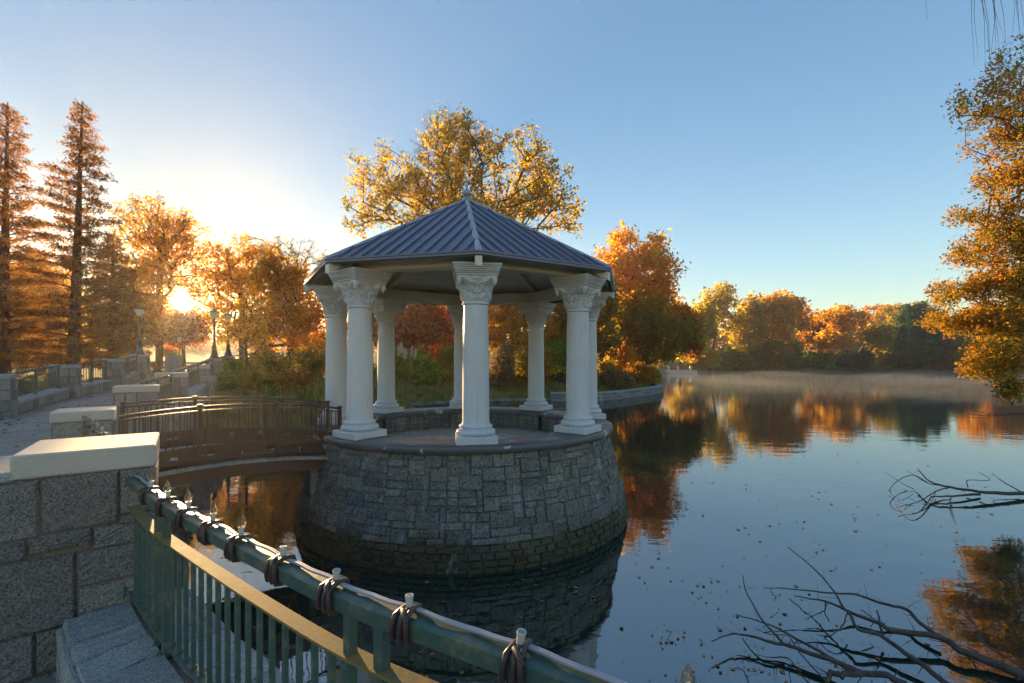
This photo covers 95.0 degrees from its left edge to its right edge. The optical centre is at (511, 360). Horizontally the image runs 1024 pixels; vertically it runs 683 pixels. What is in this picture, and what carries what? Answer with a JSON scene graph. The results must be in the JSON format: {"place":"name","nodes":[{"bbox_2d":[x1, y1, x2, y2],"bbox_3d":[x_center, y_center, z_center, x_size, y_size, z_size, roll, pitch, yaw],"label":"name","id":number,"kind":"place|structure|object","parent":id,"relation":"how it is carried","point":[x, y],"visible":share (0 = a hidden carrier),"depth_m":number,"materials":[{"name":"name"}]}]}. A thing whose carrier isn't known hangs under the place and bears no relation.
{"place":"outdoors","nodes":[
{"label":"outdoors","id":0,"kind":"place"},
{"bbox_2d":[0,369,186,682],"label":"path","id":1,"kind":"structure","parent":0,"point":[28,436],"depth_m":12.17,"materials":[{"name":"concrete"}]},
{"bbox_2d":[17,387,68,414],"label":"wall","id":2,"kind":"structure","parent":1,"relation":"on","point":[40,399],"depth_m":15.46,"materials":[{"name":"stone"}]},
{"bbox_2d":[11,365,60,395],"bbox_3d":[-15.750,0.716,15.525,0.060,1.051,4.250,0,0,-28],"label":"path railing","id":3,"kind":"object","parent":2,"relation":"on","point":[35,376],"visible":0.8,"depth_m":15.58,"materials":[{"name":"metal"}]},
{"bbox_2d":[80,379,113,395],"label":"wall","id":4,"kind":"structure","parent":1,"relation":"on","point":[96,386],"depth_m":19.13,"materials":[{"name":"stone"}]},
{"bbox_2d":[73,360,107,382],"bbox_3d":[-17.150,0.496,19.125,0.060,1.013,1.874,0,0,-9],"label":"path railing","id":5,"kind":"object","parent":4,"relation":"on","point":[90,373],"visible":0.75,"depth_m":19.17,"materials":[{"name":"metal"}]},
{"bbox_2d":[125,371,142,384],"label":"wall","id":6,"kind":"structure","parent":1,"relation":"on","point":[133,377],"depth_m":22.81,"materials":[{"name":"stone"}]},
{"bbox_2d":[124,356,137,373],"bbox_3d":[-18.625,0.270,22.800,0.060,1.061,4.639,0,0,-30],"label":"path railing","id":7,"kind":"object","parent":6,"relation":"on","point":[131,366],"visible":0.63,"depth_m":23.42,"materials":[{"name":"teal paint"}]},
{"bbox_2d":[129,354,150,378],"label":"granite pier","id":8,"kind":"structure","parent":1,"relation":"on","point":[143,363],"depth_m":24.96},
{"bbox_2d":[134,305,144,354],"bbox_3d":[-20.000,-1.640,25.200,0.480,2.680,0.480,0,0,0],"label":"lamp post","id":9,"kind":"object","parent":8,"relation":"on","point":[139,310],"visible":0.99,"depth_m":25.14,"materials":[{"name":"metal"}]},
{"bbox_2d":[165,355,181,371],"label":"granite pier","id":10,"kind":"structure","parent":1,"relation":"on","point":[172,362],"depth_m":27.95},
{"bbox_2d":[116,395,342,494],"bbox_3d":[-5.026,1.592,8.643,3.501,1.806,2.772,0,0,-37],"label":"footbridge","id":11,"kind":"object","parent":1,"relation":"on","point":[190,456],"visible":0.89,"depth_m":8.06,"materials":[{"name":"brown wood"}]},
{"bbox_2d":[395,342,419,384],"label":"pampas grass","id":12,"kind":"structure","parent":0,"point":[406,374],"depth_m":37.06,"materials":[{"name":"beige plant"}]},
{"bbox_2d":[0,0,1023,350],"label":"sky","id":13,"kind":"structure","parent":0,"point":[806,148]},
{"bbox_2d":[11,350,1023,497],"bbox_3d":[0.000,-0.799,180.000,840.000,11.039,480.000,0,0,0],"label":"ground","id":14,"kind":"structure","parent":0,"point":[192,357],"depth_m":38.35,"materials":[{"name":"plant"}]},
{"bbox_2d":[0,374,18,418],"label":"granite pier","id":15,"kind":"structure","parent":14,"relation":"on","point":[9,395],"depth_m":13.14,"materials":[{"name":"stone"}]},
{"bbox_2d":[17,373,46,394],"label":"shrub","id":16,"kind":"object","parent":14,"relation":"on","point":[29,384],"visible":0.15,"depth_m":21.84,"materials":[{"name":"green plant"}]},
{"bbox_2d":[0,102,72,373],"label":"redwood tree","id":17,"kind":"object","parent":14,"relation":"on","point":[7,303],"visible":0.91,"depth_m":27.05,"materials":[{"name":"orange plant"}]},
{"bbox_2d":[10,250,92,374],"bbox_3d":[-37.897,-3.877,37.664,7.261,10.234,6.160,0,0,-23],"label":"redwood tree","id":18,"kind":"object","parent":14,"relation":"on","point":[48,289],"visible":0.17,"depth_m":37.71,"materials":[{"name":"orange plant"}]},
{"bbox_2d":[10,253,100,352],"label":"autumn tree","id":19,"kind":"object","parent":14,"relation":"on","point":[65,282],"visible":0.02,"depth_m":51.72,"materials":[{"name":"orange plant"}]},
{"bbox_2d":[48,365,81,397],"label":"granite pier","id":20,"kind":"structure","parent":14,"relation":"on","point":[70,376],"depth_m":17.60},
{"bbox_2d":[4,98,142,368],"bbox_3d":[-27.074,-7.238,29.005,6.498,17.525,6.868,0,0,-31],"label":"redwood tree","id":21,"kind":"object","parent":14,"relation":"on","point":[75,266],"visible":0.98,"depth_m":28.70,"materials":[{"name":"orange plant"}]},
{"bbox_2d":[0,432,159,682],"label":"granite pier","id":22,"kind":"structure","parent":14,"relation":"on","point":[66,538],"depth_m":3.38,"materials":[{"name":"stone"}]},
{"bbox_2d":[49,406,117,438],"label":"granite pier","id":23,"kind":"structure","parent":14,"relation":"on","point":[66,422],"depth_m":5.80,"materials":[{"name":"stone"}]},
{"bbox_2d":[57,234,164,370],"bbox_3d":[-30.594,-4.177,35.775,7.139,11.050,6.679,0,0,0],"label":"redwood tree","id":24,"kind":"object","parent":14,"relation":"on","point":[119,272],"visible":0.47,"depth_m":35.84,"materials":[{"name":"orange plant"}]},
{"bbox_2d":[101,359,125,385],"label":"granite pier","id":25,"kind":"structure","parent":14,"relation":"on","point":[116,370],"depth_m":20.18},
{"bbox_2d":[81,264,179,350],"bbox_3d":[-30.851,-3.405,38.050,7.449,9.182,5.311,0,0,0],"label":"autumn tree","id":26,"kind":"object","parent":14,"relation":"on","point":[156,308],"visible":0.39,"depth_m":37.78,"materials":[{"name":"orange plant"}]},
{"bbox_2d":[112,384,160,434],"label":"granite pier","id":27,"kind":"structure","parent":14,"relation":"on","point":[134,393],"depth_m":9.47,"materials":[{"name":"stone"}]},
{"bbox_2d":[106,189,215,368],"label":"autumn tree","id":28,"kind":"object","parent":14,"relation":"on","point":[163,242],"visible":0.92,"depth_m":43.35,"materials":[{"name":"orange plant"}]},
{"bbox_2d":[153,372,188,429],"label":"granite pier","id":29,"kind":"structure","parent":14,"relation":"on","point":[180,384],"depth_m":12.70,"materials":[{"name":"stone"}]},
{"bbox_2d":[160,405,183,493],"bbox_3d":[-8.549,2.660,11.351,0.526,2.920,2.508,0,0,-24],"label":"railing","id":30,"kind":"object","parent":14,"relation":"on","point":[176,422],"depth_m":11.78,"materials":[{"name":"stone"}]},
{"bbox_2d":[140,374,173,407],"bbox_3d":[-8.550,0.848,11.350,0.060,0.955,2.508,0,0,-23],"label":"path railing","id":31,"kind":"object","parent":30,"relation":"on","point":[170,390],"visible":0.39,"depth_m":12.01,"materials":[{"name":"metal"}]},
{"bbox_2d":[55,588,294,682],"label":"stone ledge","id":32,"kind":"object","parent":14,"relation":"on","point":[112,644],"visible":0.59,"depth_m":3.00,"materials":[{"name":"stone"}]},
{"bbox_2d":[123,477,608,682],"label":"guard rail","id":33,"kind":"object","parent":32,"relation":"on","point":[475,649],"visible":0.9,"depth_m":2.20,"materials":[{"name":"metal"}]},
{"bbox_2d":[134,470,696,682],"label":"string light","id":34,"kind":"object","parent":33,"relation":"attached to","point":[520,645],"visible":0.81,"depth_m":1.79,"materials":[{"name":"plastic"}]},
{"bbox_2d":[147,306,212,366],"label":"maple tree","id":35,"kind":"object","parent":14,"relation":"on","point":[188,330],"visible":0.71,"depth_m":55.10,"materials":[{"name":"orange plant"}]},
{"bbox_2d":[188,384,206,429],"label":"wall","id":36,"kind":"structure","parent":14,"relation":"on","point":[199,390],"depth_m":16.92,"materials":[{"name":"stone"}]},
{"bbox_2d":[174,365,199,390],"bbox_3d":[-11.225,0.666,16.250,0.060,1.032,6.688,0,0,-28],"label":"path railing","id":37,"kind":"object","parent":36,"relation":"on","point":[193,376],"visible":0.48,"depth_m":17.57,"materials":[{"name":"teal paint"}]},
{"bbox_2d":[189,365,210,402],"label":"granite pier","id":38,"kind":"structure","parent":14,"relation":"on","point":[204,374],"depth_m":19.40,"materials":[{"name":"stone"}]},
{"bbox_2d":[0,371,406,450],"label":"leaf litter","id":39,"kind":"object","parent":14,"relation":"on","point":[106,395],"visible":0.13,"depth_m":16.02,"materials":[{"name":"brown plant"}]},
{"bbox_2d":[210,375,217,396],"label":"wall","id":40,"kind":"structure","parent":14,"relation":"on","point":[213,385],"depth_m":22.22,"materials":[{"name":"stone"}]},
{"bbox_2d":[206,359,222,373],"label":"granite pier","id":41,"kind":"structure","parent":14,"relation":"on","point":[218,365],"depth_m":24.37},
{"bbox_2d":[209,308,219,358],"bbox_3d":[-15.600,-1.420,24.600,0.480,2.680,0.480,0,0,0],"label":"lamp post","id":42,"kind":"object","parent":41,"relation":"on","point":[214,316],"visible":0.97,"depth_m":24.53,"materials":[{"name":"metal"}]},
{"bbox_2d":[211,369,239,389],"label":"shrub","id":43,"kind":"object","parent":14,"relation":"on","point":[226,380],"visible":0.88,"depth_m":23.78,"materials":[{"name":"green plant"}]},
{"bbox_2d":[175,230,288,357],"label":"autumn tree","id":44,"kind":"object","parent":14,"relation":"on","point":[234,274],"visible":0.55,"depth_m":45.01,"materials":[{"name":"orange plant"}]},
{"bbox_2d":[222,357,245,384],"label":"shrub","id":45,"kind":"object","parent":14,"relation":"on","point":[232,366],"visible":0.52,"depth_m":26.70,"materials":[{"name":"green plant"}]},
{"bbox_2d":[216,280,280,373],"bbox_3d":[-13.560,-1.293,23.983,3.389,5.781,2.418,0,0,0],"label":"autumn tree","id":46,"kind":"object","parent":14,"relation":"on","point":[261,329],"visible":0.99,"depth_m":23.89,"materials":[{"name":"orange plant"}]},
{"bbox_2d":[234,366,280,392],"bbox_3d":[-12.677,0.947,23.517,2.141,1.320,1.762,0,0,0],"label":"shrub","id":47,"kind":"object","parent":14,"relation":"on","point":[254,380],"visible":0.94,"depth_m":23.20,"materials":[{"name":"green plant"}]},
{"bbox_2d":[240,345,296,382],"bbox_3d":[-14.853,0.274,28.927,3.301,2.427,2.856,0,0,0],"label":"shrub","id":48,"kind":"object","parent":14,"relation":"on","point":[267,359],"visible":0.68,"depth_m":28.65,"materials":[{"name":"green plant"}]},
{"bbox_2d":[238,243,325,368],"bbox_3d":[-17.525,-3.898,36.968,7.711,10.477,5.309,0,0,0],"label":"autumn tree","id":49,"kind":"object","parent":14,"relation":"on","point":[294,320],"visible":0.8,"depth_m":35.99,"materials":[{"name":"orange plant"}]},
{"bbox_2d":[235,229,331,363],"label":"tree","id":50,"kind":"object","parent":14,"relation":"on","point":[305,254],"visible":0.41,"depth_m":57.37,"materials":[{"name":"orange plant"}]},
{"bbox_2d":[265,364,316,392],"bbox_3d":[-11.445,0.924,24.344,2.049,1.511,2.399,0,0,14],"label":"shrub","id":51,"kind":"object","parent":14,"relation":"on","point":[285,377],"visible":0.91,"depth_m":24.01,"materials":[{"name":"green plant"}]},
{"bbox_2d":[287,341,325,380],"bbox_3d":[-13.468,0.085,31.135,3.118,2.664,3.028,0,0,0],"label":"shrub","id":52,"kind":"object","parent":14,"relation":"on","point":[312,360],"visible":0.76,"depth_m":30.44,"materials":[{"name":"green plant"}]},
{"bbox_2d":[346,312,399,354],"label":"autumn tree","id":53,"kind":"object","parent":14,"relation":"on","point":[374,326],"visible":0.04,"depth_m":48.00,"materials":[{"name":"orange plant"}]},
{"bbox_2d":[395,345,410,374],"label":"shrub","id":54,"kind":"object","parent":14,"relation":"on","point":[398,361],"visible":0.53,"depth_m":38.64,"materials":[{"name":"green plant"}]},
{"bbox_2d":[372,303,453,368],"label":"maple tree","id":55,"kind":"object","parent":14,"relation":"on","point":[411,328],"visible":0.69,"depth_m":41.66,"materials":[{"name":"orange plant"}]},
{"bbox_2d":[403,347,445,384],"bbox_3d":[-7.088,0.433,38.317,3.203,3.038,2.927,0,0,-42],"label":"shrub","id":56,"kind":"object","parent":14,"relation":"on","point":[425,368],"visible":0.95,"depth_m":38.02,"materials":[{"name":"green plant"}]},
{"bbox_2d":[431,341,453,381],"bbox_3d":[-5.514,0.097,39.953,3.518,3.461,3.270,0,0,0],"label":"shrub","id":57,"kind":"object","parent":14,"relation":"on","point":[445,357],"visible":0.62,"depth_m":39.46,"materials":[{"name":"green plant"}]},
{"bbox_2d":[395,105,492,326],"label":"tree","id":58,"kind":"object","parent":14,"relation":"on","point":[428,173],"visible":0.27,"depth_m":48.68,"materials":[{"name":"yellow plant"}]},
{"bbox_2d":[239,369,652,434],"bbox_3d":[0.149,1.629,41.367,15.265,3.203,51.115,0,0,38],"label":"bank ground cover","id":59,"kind":"object","parent":14,"relation":"on","point":[320,390],"visible":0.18,"depth_m":26.06,"materials":[{"name":"green plant"}]},
{"bbox_2d":[338,101,586,239],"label":"oak tree","id":60,"kind":"object","parent":14,"relation":"on","point":[540,192],"visible":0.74,"depth_m":45.04,"materials":[{"name":"yellow plant"}]},
{"bbox_2d":[489,342,518,388],"bbox_3d":[-0.992,0.395,40.030,3.169,4.072,3.188,0,0,0],"label":"shrub","id":61,"kind":"object","parent":14,"relation":"on","point":[505,370],"visible":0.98,"depth_m":39.77,"materials":[{"name":"orange plant"}]},
{"bbox_2d":[488,305,561,365],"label":"autumn tree","id":62,"kind":"object","parent":14,"relation":"on","point":[504,321],"visible":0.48,"depth_m":43.75,"materials":[{"name":"orange plant"}]},
{"bbox_2d":[511,346,550,386],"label":"shrub","id":63,"kind":"object","parent":14,"relation":"on","point":[521,366],"visible":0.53,"depth_m":40.51,"materials":[{"name":"green plant"}]},
{"bbox_2d":[544,345,556,384],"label":"shrub","id":64,"kind":"object","parent":14,"relation":"on","point":[547,373],"visible":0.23,"depth_m":40.98,"materials":[{"name":"green plant"}]},
{"bbox_2d":[84,320,1023,368],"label":"distant wood","id":65,"kind":"object","parent":14,"relation":"on","point":[717,346],"visible":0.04,"depth_m":165.90,"materials":[{"name":"orange plant"}]},
{"bbox_2d":[544,337,566,383],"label":"shrub","id":66,"kind":"object","parent":14,"relation":"on","point":[560,358],"visible":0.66,"depth_m":41.75,"materials":[{"name":"green plant"}]},
{"bbox_2d":[525,301,597,353],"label":"autumn tree","id":67,"kind":"object","parent":14,"relation":"on","point":[559,309],"visible":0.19,"depth_m":45.74,"materials":[{"name":"orange plant"}]},
{"bbox_2d":[597,358,615,380],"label":"shrub","id":68,"kind":"object","parent":14,"relation":"on","point":[607,363],"visible":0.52,"depth_m":44.30,"materials":[{"name":"yellow plant"}]},
{"bbox_2d":[551,383,663,400],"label":"bank wall","id":69,"kind":"structure","parent":14,"relation":"on","point":[656,388],"depth_m":40.60,"materials":[{"name":"stone"}]},
{"bbox_2d":[596,272,624,365],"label":"autumn tree","id":70,"kind":"object","parent":14,"relation":"on","point":[609,312],"visible":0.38,"depth_m":50.99,"materials":[{"name":"orange plant"}]},
{"bbox_2d":[599,365,638,388],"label":"shrub","id":71,"kind":"object","parent":14,"relation":"on","point":[616,379],"visible":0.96,"depth_m":43.35,"materials":[{"name":"green plant"}]},
{"bbox_2d":[606,339,641,372],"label":"shrub","id":72,"kind":"object","parent":14,"relation":"on","point":[627,354],"visible":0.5,"depth_m":53.27,"materials":[{"name":"orange plant"}]},
{"bbox_2d":[622,361,655,382],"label":"shrub","id":73,"kind":"object","parent":14,"relation":"on","point":[642,372],"visible":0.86,"depth_m":49.18,"materials":[{"name":"orange plant"}]},
{"bbox_2d":[591,220,696,359],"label":"autumn tree","id":74,"kind":"object","parent":14,"relation":"on","point":[634,267],"visible":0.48,"depth_m":57.85,"materials":[{"name":"orange plant"}]},
{"bbox_2d":[649,365,661,385],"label":"shrub","id":75,"kind":"object","parent":14,"relation":"on","point":[658,374],"visible":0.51,"depth_m":52.93,"materials":[{"name":"green plant"}]},
{"bbox_2d":[608,288,705,367],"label":"autumn tree","id":76,"kind":"object","parent":14,"relation":"on","point":[645,314],"visible":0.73,"depth_m":54.93,"materials":[{"name":"green plant"}]},
{"bbox_2d":[636,296,708,364],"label":"autumn tree","id":77,"kind":"object","parent":14,"relation":"on","point":[696,350],"visible":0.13,"depth_m":60.56,"materials":[{"name":"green plant"}]},
{"bbox_2d":[676,299,719,369],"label":"autumn tree","id":78,"kind":"object","parent":14,"relation":"on","point":[710,313],"visible":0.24,"depth_m":105.87,"materials":[{"name":"yellow plant"}]},
{"bbox_2d":[676,343,720,369],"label":"shrub","id":79,"kind":"object","parent":14,"relation":"on","point":[706,361],"visible":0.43,"depth_m":125.53,"materials":[{"name":"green plant"}]},
{"bbox_2d":[696,280,750,370],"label":"autumn tree","id":80,"kind":"object","parent":14,"relation":"on","point":[721,298],"visible":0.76,"depth_m":120.17,"materials":[{"name":"yellow plant"}]},
{"bbox_2d":[713,345,761,370],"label":"shrub","id":81,"kind":"object","parent":14,"relation":"on","point":[737,358],"visible":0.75,"depth_m":126.49,"materials":[{"name":"green plant"}]},
{"bbox_2d":[724,290,770,354],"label":"autumn tree","id":82,"kind":"object","parent":14,"relation":"on","point":[753,305],"visible":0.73,"depth_m":121.85,"materials":[{"name":"plant"}]},
{"bbox_2d":[749,335,794,369],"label":"shrub","id":83,"kind":"object","parent":14,"relation":"on","point":[767,361],"visible":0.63,"depth_m":126.91,"materials":[{"name":"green plant"}]},
{"bbox_2d":[758,289,813,370],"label":"autumn tree","id":84,"kind":"object","parent":14,"relation":"on","point":[785,319],"visible":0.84,"depth_m":121.25,"materials":[{"name":"orange plant"}]},
{"bbox_2d":[775,336,804,369],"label":"shrub","id":85,"kind":"object","parent":14,"relation":"on","point":[795,360],"visible":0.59,"depth_m":129.29,"materials":[{"name":"green plant"}]},
{"bbox_2d":[797,308,832,366],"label":"autumn tree","id":86,"kind":"object","parent":14,"relation":"on","point":[806,339],"visible":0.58,"depth_m":128.49,"materials":[{"name":"orange plant"}]},
{"bbox_2d":[801,349,837,368],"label":"shrub","id":87,"kind":"object","parent":14,"relation":"on","point":[817,359],"visible":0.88,"depth_m":130.35,"materials":[{"name":"green plant"}]},
{"bbox_2d":[812,303,870,369],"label":"autumn tree","id":88,"kind":"object","parent":14,"relation":"on","point":[841,315],"visible":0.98,"depth_m":122.11,"materials":[{"name":"orange plant"}]},
{"bbox_2d":[835,348,875,369],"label":"shrub","id":89,"kind":"object","parent":14,"relation":"on","point":[864,359],"visible":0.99,"depth_m":129.59,"materials":[{"name":"green plant"}]},
{"bbox_2d":[850,320,896,368],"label":"autumn tree","id":90,"kind":"object","parent":14,"relation":"on","point":[875,336],"visible":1,"depth_m":121.27,"materials":[{"name":"green plant"}]},
{"bbox_2d":[851,302,899,327],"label":"autumn tree","id":91,"kind":"object","parent":14,"relation":"on","point":[876,308],"visible":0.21,"depth_m":203.20,"materials":[{"name":"orange plant"}]},
{"bbox_2d":[874,349,898,368],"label":"shrub","id":92,"kind":"object","parent":14,"relation":"on","point":[885,361],"visible":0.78,"depth_m":131.34,"materials":[{"name":"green plant"}]},
{"bbox_2d":[873,300,950,326],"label":"autumn tree","id":93,"kind":"object","parent":14,"relation":"on","point":[890,312],"visible":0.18,"depth_m":164.97,"materials":[{"name":"orange plant"}]},
{"bbox_2d":[895,356,934,367],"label":"shrub","id":94,"kind":"object","parent":14,"relation":"on","point":[905,364],"visible":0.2,"depth_m":130.05,"materials":[{"name":"green plant"}]},
{"bbox_2d":[880,301,958,363],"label":"evergreen tree","id":95,"kind":"object","parent":14,"relation":"on","point":[915,343],"visible":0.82,"depth_m":120.58,"materials":[{"name":"green plant"}]},
{"bbox_2d":[921,331,983,366],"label":"autumn tree","id":96,"kind":"object","parent":14,"relation":"on","point":[957,342],"visible":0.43,"depth_m":119.99,"materials":[{"name":"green plant"}]},
{"bbox_2d":[913,0,1023,404],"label":"overhanging tree","id":97,"kind":"object","parent":14,"relation":"on","point":[988,315],"visible":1,"depth_m":14.47,"materials":[{"name":"orange plant"}]},
{"bbox_2d":[171,372,1023,682],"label":"water","id":98,"kind":"structure","parent":0,"point":[857,444],"depth_m":8.32,"materials":[{"name":"liquid"}]},
{"bbox_2d":[293,177,628,574],"bbox_3d":[-1.048,-0.190,10.919,7.355,8.220,7.360,0,0,0],"label":"gazebo","id":99,"kind":"object","parent":98,"relation":"in","point":[469,480],"visible":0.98,"depth_m":8.27,"materials":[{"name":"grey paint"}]},
{"bbox_2d":[189,414,1004,682],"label":"floating leaves","id":100,"kind":"object","parent":98,"relation":"on","point":[798,669],"visible":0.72,"depth_m":6.07,"materials":[{"name":"plant"}]},
{"bbox_2d":[664,366,697,373],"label":"dock","id":101,"kind":"object","parent":98,"relation":"in","point":[689,371],"visible":0.91,"depth_m":115.50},
{"bbox_2d":[711,575,906,682],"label":"fallen branch","id":102,"kind":"object","parent":98,"relation":"on","point":[851,671],"visible":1,"depth_m":4.99,"materials":[{"name":"wood"}]},
{"bbox_2d":[788,547,948,682],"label":"fallen branch","id":103,"kind":"object","parent":98,"relation":"on","point":[934,674],"visible":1,"depth_m":5.25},
{"bbox_2d":[763,585,1023,680],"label":"fallen branch","id":104,"kind":"object","parent":98,"relation":"on","point":[1018,673],"visible":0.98,"depth_m":5.43,"materials":[{"name":"wood"}]},
{"bbox_2d":[887,469,1023,521],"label":"fallen branch","id":105,"kind":"object","parent":98,"relation":"on","point":[978,492],"visible":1,"depth_m":11.24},
{"bbox_2d":[934,596,1023,668],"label":"fallen branch","id":106,"kind":"object","parent":98,"relation":"on","point":[981,639],"visible":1,"depth_m":5.36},
{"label":"low wall","id":107,"kind":"object","parent":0,"visible":0},
{"bbox_2d":[82,415,104,436],"bbox_3d":[-4.200,1.200,4.850,2.202,1.099,0.060,0,0,39],"label":"path railing","id":108,"kind":"object","parent":107,"relation":"on","point":[86,431],"visible":0.06,"depth_m":5.46,"materials":[{"name":"metal"}]},
{"bbox_2d":[83,413,109,435],"bbox_3d":[-4.200,0.769,4.850,2.204,0.326,0.112,0,0,39],"label":"string light","id":109,"kind":"object","parent":108,"relation":"attached to","point":[97,425],"visible":0.45,"depth_m":5.08,"materials":[{"name":"metal"}]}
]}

